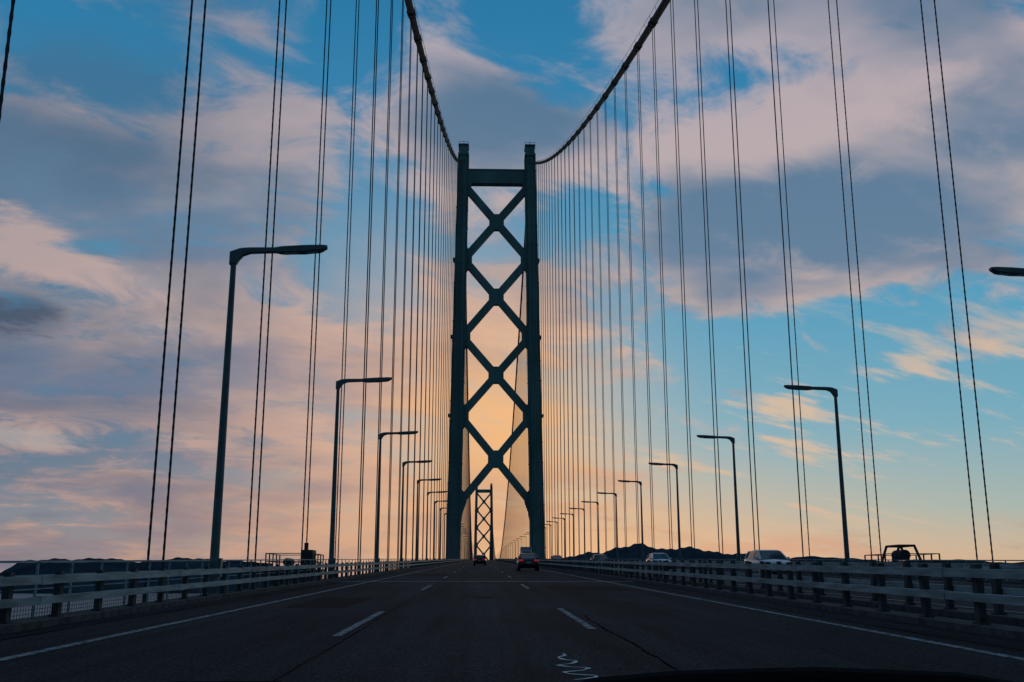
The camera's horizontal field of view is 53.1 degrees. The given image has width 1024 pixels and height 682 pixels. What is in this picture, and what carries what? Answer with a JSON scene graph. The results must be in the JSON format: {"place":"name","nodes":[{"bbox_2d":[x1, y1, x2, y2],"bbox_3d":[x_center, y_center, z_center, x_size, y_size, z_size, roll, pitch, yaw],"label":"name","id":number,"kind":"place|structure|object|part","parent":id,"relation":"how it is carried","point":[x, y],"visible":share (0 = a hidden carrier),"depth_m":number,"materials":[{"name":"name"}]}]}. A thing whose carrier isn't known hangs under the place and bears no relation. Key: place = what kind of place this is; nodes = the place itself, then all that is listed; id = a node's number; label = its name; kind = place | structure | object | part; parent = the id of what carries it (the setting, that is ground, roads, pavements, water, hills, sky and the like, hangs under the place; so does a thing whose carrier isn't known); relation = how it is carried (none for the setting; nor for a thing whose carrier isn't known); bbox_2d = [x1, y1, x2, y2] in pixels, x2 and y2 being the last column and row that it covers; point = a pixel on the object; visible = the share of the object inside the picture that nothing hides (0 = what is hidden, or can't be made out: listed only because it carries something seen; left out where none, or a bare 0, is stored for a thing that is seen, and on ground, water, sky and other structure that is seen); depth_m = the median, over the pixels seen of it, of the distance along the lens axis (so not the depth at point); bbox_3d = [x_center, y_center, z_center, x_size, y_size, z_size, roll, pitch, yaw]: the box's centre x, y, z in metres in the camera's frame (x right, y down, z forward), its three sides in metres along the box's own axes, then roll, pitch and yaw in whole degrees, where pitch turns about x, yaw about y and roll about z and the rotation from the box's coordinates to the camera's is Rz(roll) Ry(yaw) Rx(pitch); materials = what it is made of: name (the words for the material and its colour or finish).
{"place":"outdoors","nodes":[
{"label":"outdoors","id":0,"kind":"place"},
{"bbox_2d":[0,593,202,619],"bbox_3d":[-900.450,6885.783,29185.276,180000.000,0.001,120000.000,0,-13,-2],"label":"sea","id":1,"kind":"structure","parent":0,"point":[79,605],"depth_m":3242.98,"materials":[{"name":"blue liquid"}]},
{"bbox_2d":[474,483,492,559],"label":"bridge tower","id":2,"kind":"structure","parent":1,"relation":"in","point":[483,501],"depth_m":2470.55,"materials":[{"name":"metal"}]},
{"bbox_2d":[445,141,544,558],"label":"bridge tower","id":3,"kind":"structure","parent":1,"relation":"in","point":[499,177],"depth_m":526.25,"materials":[{"name":"metal"}]},
{"bbox_2d":[404,0,476,558],"bbox_3d":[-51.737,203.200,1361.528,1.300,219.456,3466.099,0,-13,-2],"label":"cable","id":4,"kind":"object","parent":3,"relation":"attached to","point":[412,13],"visible":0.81,"depth_m":199.27,"materials":[{"name":"metal"}]},
{"bbox_2d":[489,0,669,558],"bbox_3d":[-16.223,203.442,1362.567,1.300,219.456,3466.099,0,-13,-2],"label":"cable","id":5,"kind":"object","parent":3,"relation":"attached to","point":[653,20],"visible":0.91,"depth_m":204.67,"materials":[{"name":"metal"}]},
{"bbox_2d":[489,0,993,571],"bbox_3d":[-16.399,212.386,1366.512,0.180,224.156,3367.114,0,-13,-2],"label":"hanger ropes","id":6,"kind":"object","parent":5,"relation":"hanging from","point":[541,350],"visible":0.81,"depth_m":166.03,"materials":[{"name":"grey metal"}]},
{"bbox_3d":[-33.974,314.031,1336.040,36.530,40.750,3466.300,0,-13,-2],"label":"stiffening truss","id":7,"kind":"object","parent":3,"relation":"attached to","visible":0},
{"bbox_2d":[0,558,457,616],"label":"handrail","id":8,"kind":"object","parent":7,"relation":"on","point":[70,586],"visible":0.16,"depth_m":30.50,"materials":[{"name":"metal"}]},
{"bbox_2d":[0,0,476,601],"bbox_3d":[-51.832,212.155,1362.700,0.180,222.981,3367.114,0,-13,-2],"label":"hanger ropes","id":9,"kind":"object","parent":7,"relation":"attached to","point":[442,412],"visible":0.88,"depth_m":114.55,"materials":[{"name":"black metal"}]},
{"bbox_2d":[208,244,327,590],"bbox_3d":[-8.732,3.055,36.515,3.720,13.580,0.600,0,-13,-2],"label":"street lamp","id":10,"kind":"object","parent":7,"relation":"on","point":[236,256],"visible":0.84,"depth_m":36.68,"materials":[{"name":"metal"}]},
{"bbox_2d":[251,543,323,585],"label":"maintenance platform","id":11,"kind":"structure","parent":7,"relation":"on","point":[311,554],"depth_m":63.17,"materials":[{"name":"metal"}]},
{"bbox_2d":[327,377,391,577],"bbox_3d":[-9.585,8.950,64.289,3.720,13.580,0.600,0,-13,-2],"label":"street lamp","id":12,"kind":"object","parent":7,"relation":"on","point":[339,384],"visible":0.88,"depth_m":64.48,"materials":[{"name":"metal"}]},
{"bbox_2d":[374,431,417,571],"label":"street lamp","id":13,"kind":"object","parent":7,"relation":"on","point":[381,436],"visible":0.83,"depth_m":92.30,"materials":[{"name":"metal"}]},
{"bbox_2d":[399,460,432,563],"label":"street lamp","id":14,"kind":"object","parent":7,"relation":"on","point":[402,509],"visible":0.85,"depth_m":120.12,"materials":[{"name":"metal"}]},
{"bbox_2d":[415,478,440,559],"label":"street lamp","id":15,"kind":"object","parent":7,"relation":"on","point":[416,544],"visible":0.84,"depth_m":147.78,"materials":[{"name":"metal"}]},
{"bbox_2d":[425,491,447,559],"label":"street lamp","id":16,"kind":"object","parent":7,"relation":"on","point":[428,493],"visible":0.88,"depth_m":175.51,"materials":[{"name":"metal"}]},
{"bbox_2d":[433,500,451,559],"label":"street lamp","id":17,"kind":"object","parent":7,"relation":"on","point":[434,526],"visible":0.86,"depth_m":203.33,"materials":[{"name":"metal"}]},
{"bbox_2d":[439,507,454,559],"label":"street lamp","id":18,"kind":"object","parent":7,"relation":"on","point":[440,529],"visible":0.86,"depth_m":231.24,"materials":[{"name":"metal"}]},
{"bbox_2d":[443,513,456,558],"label":"street lamp","id":19,"kind":"object","parent":7,"relation":"on","point":[444,533],"visible":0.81,"depth_m":258.90,"materials":[{"name":"metal"}]},
{"bbox_2d":[447,517,459,558],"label":"street lamp","id":20,"kind":"object","parent":7,"relation":"on","point":[447,536],"visible":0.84,"depth_m":286.53,"materials":[{"name":"metal"}]},
{"bbox_2d":[450,521,460,558],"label":"street lamp","id":21,"kind":"object","parent":7,"relation":"on","point":[450,537],"visible":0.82,"depth_m":314.45,"materials":[{"name":"metal"}]},
{"bbox_2d":[454,526,464,558],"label":"street lamp","id":22,"kind":"object","parent":7,"relation":"on","point":[455,538],"visible":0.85,"depth_m":370.27,"materials":[{"name":"metal"}]},
{"bbox_2d":[458,530,466,558],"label":"street lamp","id":23,"kind":"object","parent":7,"relation":"on","point":[458,544],"visible":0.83,"depth_m":425.46,"materials":[{"name":"metal"}]},
{"bbox_2d":[0,560,1023,640],"bbox_3d":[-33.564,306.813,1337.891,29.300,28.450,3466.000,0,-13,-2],"label":"bridge deck","id":24,"kind":"structure","parent":7,"relation":"on","point":[1010,626],"depth_m":19.89,"materials":[{"name":"concrete"}]},
{"bbox_2d":[10,574,334,620],"bbox_3d":[-7.722,6.490,26.497,0.010,1.198,45.003,0,-13,-2],"label":"wire fence","id":25,"kind":"object","parent":24,"relation":"on","point":[192,591],"visible":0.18,"depth_m":21.05,"materials":[{"name":"metal"}]},
{"bbox_2d":[0,559,466,623],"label":"guardrail","id":26,"kind":"object","parent":24,"relation":"on","point":[9,581],"visible":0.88,"depth_m":20.75,"materials":[{"name":"metal"}]},
{"bbox_2d":[495,559,1023,624],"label":"guardrail","id":27,"kind":"object","parent":24,"relation":"on","point":[978,596],"visible":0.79,"depth_m":19.63,"materials":[{"name":"metal"}]},
{"bbox_2d":[551,559,1023,614],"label":"guardrail","id":28,"kind":"object","parent":24,"relation":"on","point":[996,588],"visible":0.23,"depth_m":22.16,"materials":[{"name":"metal"}]},
{"bbox_2d":[564,559,1023,580],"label":"guardrail","id":29,"kind":"object","parent":24,"relation":"on","point":[961,564],"visible":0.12,"depth_m":53.87,"materials":[{"name":"metal"}]},
{"bbox_2d":[534,529,541,558],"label":"street lamp","id":30,"kind":"object","parent":7,"relation":"on","point":[541,542],"visible":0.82,"depth_m":400.71,"materials":[{"name":"metal"}]},
{"bbox_2d":[540,527,545,558],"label":"street lamp","id":31,"kind":"object","parent":7,"relation":"on","point":[545,542],"visible":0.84,"depth_m":372.98,"materials":[{"name":"metal"}]},
{"bbox_2d":[546,521,557,554],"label":"street lamp","id":32,"kind":"object","parent":7,"relation":"on","point":[557,536],"visible":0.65,"depth_m":317.48,"materials":[{"name":"metal"}]},
{"bbox_2d":[552,517,564,558],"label":"street lamp","id":33,"kind":"object","parent":7,"relation":"on","point":[564,533],"visible":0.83,"depth_m":289.92,"materials":[{"name":"metal"}]},
{"bbox_2d":[560,513,573,558],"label":"street lamp","id":34,"kind":"object","parent":7,"relation":"on","point":[573,532],"visible":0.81,"depth_m":262.05,"materials":[{"name":"metal"}]},
{"bbox_2d":[569,508,585,558],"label":"street lamp","id":35,"kind":"object","parent":7,"relation":"on","point":[584,528],"visible":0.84,"depth_m":234.37,"materials":[{"name":"metal"}]},
{"bbox_2d":[581,501,599,553],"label":"street lamp","id":36,"kind":"object","parent":7,"relation":"on","point":[597,503],"visible":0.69,"depth_m":206.85,"materials":[{"name":"metal"}]},
{"bbox_2d":[596,492,617,559],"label":"street lamp","id":37,"kind":"object","parent":7,"relation":"on","point":[615,494],"visible":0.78,"depth_m":178.49,"materials":[{"name":"metal"}]},
{"bbox_2d":[618,480,643,559],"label":"street lamp","id":38,"kind":"object","parent":7,"relation":"on","point":[642,543],"visible":0.85,"depth_m":150.84,"materials":[{"name":"metal"}]},
{"bbox_2d":[648,462,681,566],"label":"street lamp","id":39,"kind":"object","parent":7,"relation":"on","point":[678,519],"visible":0.8,"depth_m":123.09,"materials":[{"name":"metal"}]},
{"bbox_2d":[697,435,740,568],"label":"street lamp","id":40,"kind":"object","parent":7,"relation":"on","point":[732,439],"visible":0.86,"depth_m":95.35,"materials":[{"name":"metal"}]},
{"bbox_2d":[784,385,850,564],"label":"street lamp","id":41,"kind":"object","parent":7,"relation":"on","point":[833,391],"visible":0.82,"depth_m":67.56,"materials":[{"name":"metal"}]},
{"bbox_2d":[670,559,1023,579],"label":"handrail","id":42,"kind":"object","parent":7,"relation":"on","point":[875,561],"visible":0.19,"depth_m":60.32,"materials":[{"name":"metal"}]},
{"bbox_2d":[864,544,949,577],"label":"maintenance platform","id":43,"kind":"structure","parent":7,"relation":"on","point":[899,555],"depth_m":61.63,"materials":[{"name":"metal"}]},
{"bbox_2d":[989,267,1023,276],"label":"street lamp","id":44,"kind":"object","parent":7,"relation":"on","point":[1009,271],"visible":1,"depth_m":40.73,"materials":[{"name":"metal"}]},
{"bbox_2d":[0,557,263,593],"bbox_3d":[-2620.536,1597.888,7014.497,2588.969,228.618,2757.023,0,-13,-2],"label":"hills","id":45,"kind":"structure","parent":0,"point":[47,568],"depth_m":6387.60,"materials":[{"name":"vegetation"},{"name":"soil"},{"name":"rock"}]},
{"bbox_2d":[0,560,1023,681],"bbox_3d":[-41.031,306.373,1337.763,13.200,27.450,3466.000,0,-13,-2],"label":"road","id":46,"kind":"structure","parent":0,"point":[460,632],"depth_m":13.03,"materials":[{"name":"black asphalt"}]},
{"bbox_2d":[473,555,486,564],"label":"car","id":47,"kind":"object","parent":46,"relation":"on","point":[479,559],"visible":0.99,"depth_m":146.38,"materials":[{"name":"black paint"}]},
{"bbox_2d":[2,569,1020,680],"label":"road markings","id":48,"kind":"object","parent":46,"relation":"on","point":[332,602],"visible":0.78,"depth_m":23.60,"materials":[{"name":"paint"}]},
{"bbox_2d":[0,560,1023,660],"bbox_3d":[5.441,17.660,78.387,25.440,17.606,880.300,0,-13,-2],"label":"lane markings","id":49,"kind":"structure","parent":46,"relation":"on","point":[569,614],"depth_m":15.80,"materials":[{"name":"paint"}]},
{"bbox_2d":[515,553,538,570],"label":"car","id":50,"kind":"object","parent":46,"relation":"on","point":[527,560],"visible":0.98,"depth_m":84.04,"materials":[{"name":"black paint"}]},
{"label":"windows","id":51,"kind":"part","parent":50,"relation":"part of","materials":[{"name":"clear glass"}]},
{"bbox_2d":[557,653,597,679],"bbox_3d":[0.571,3.093,9.777,0.311,0.049,2.430,0,-13,-2],"label":"road paint mark","id":52,"kind":"object","parent":46,"relation":"on","point":[575,661],"visible":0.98,"depth_m":9.54,"materials":[{"name":"white paint"}]},
{"bbox_2d":[173,667,1013,681],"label":"car","id":53,"kind":"object","parent":46,"relation":"on","point":[810,674],"visible":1,"depth_m":0.91,"materials":[{"name":"black paint"}]},
{"bbox_2d":[334,566,969,581],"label":"expansion joint","id":54,"kind":"object","parent":46,"relation":"on","point":[561,581],"visible":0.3,"depth_m":44.86,"materials":[{"name":"paint"}]},
{"bbox_2d":[0,0,1023,578],"label":"sky","id":55,"kind":"structure","parent":0,"point":[91,113],"materials":[{"name":"blue"}]},
{"bbox_2d":[563,543,745,568],"bbox_3d":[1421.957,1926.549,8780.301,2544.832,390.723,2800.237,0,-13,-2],"label":"hills","id":56,"kind":"structure","parent":0,"point":[686,553],"depth_m":8579.74,"materials":[{"name":"vegetation"},{"name":"soil"},{"name":"rock"}]},
{"bbox_2d":[581,563,1023,614],"bbox_3d":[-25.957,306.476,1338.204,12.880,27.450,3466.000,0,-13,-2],"label":"road","id":57,"kind":"structure","parent":0,"point":[965,604],"depth_m":32.78,"materials":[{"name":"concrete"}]},
{"bbox_2d":[520,547,531,553],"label":"box truck","id":58,"kind":"object","parent":57,"relation":"on","point":[525,549],"visible":0.27,"depth_m":228.86,"materials":[{"name":"silver metal"}]},
{"bbox_2d":[551,555,562,561],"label":"car","id":59,"kind":"object","parent":57,"relation":"on","point":[556,557],"visible":0.48,"depth_m":160.86,"materials":[{"name":"white paint"}]},
{"bbox_2d":[590,554,609,564],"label":"car","id":60,"kind":"object","parent":57,"relation":"on","point":[599,557],"visible":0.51,"depth_m":111.08,"materials":[{"name":"silver metal"}]},
{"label":"windows","id":61,"kind":"part","parent":60,"relation":"part of","materials":[{"name":"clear glass"}]},
{"bbox_2d":[646,553,671,568],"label":"car","id":62,"kind":"object","parent":57,"relation":"on","point":[658,556],"visible":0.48,"depth_m":94.52,"materials":[{"name":"white paint"}]},
{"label":"windows","id":63,"kind":"part","parent":62,"relation":"part of","materials":[{"name":"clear glass"}]},
{"bbox_2d":[745,550,789,575],"bbox_3d":[14.792,12.808,59.092,2.000,1.500,4.660,0,-12,-2],"label":"car","id":64,"kind":"object","parent":57,"relation":"on","point":[758,556],"visible":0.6,"depth_m":58.45,"materials":[{"name":"white paint"}]},
{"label":"windows","id":65,"kind":"part","parent":64,"relation":"part of","materials":[{"name":"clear glass"}]},
{"bbox_2d":[790,556,1023,580],"bbox_3d":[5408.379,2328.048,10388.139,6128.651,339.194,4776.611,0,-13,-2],"label":"hills","id":66,"kind":"structure","parent":0,"point":[812,557],"depth_m":10995.76,"materials":[{"name":"plant"}]}
]}

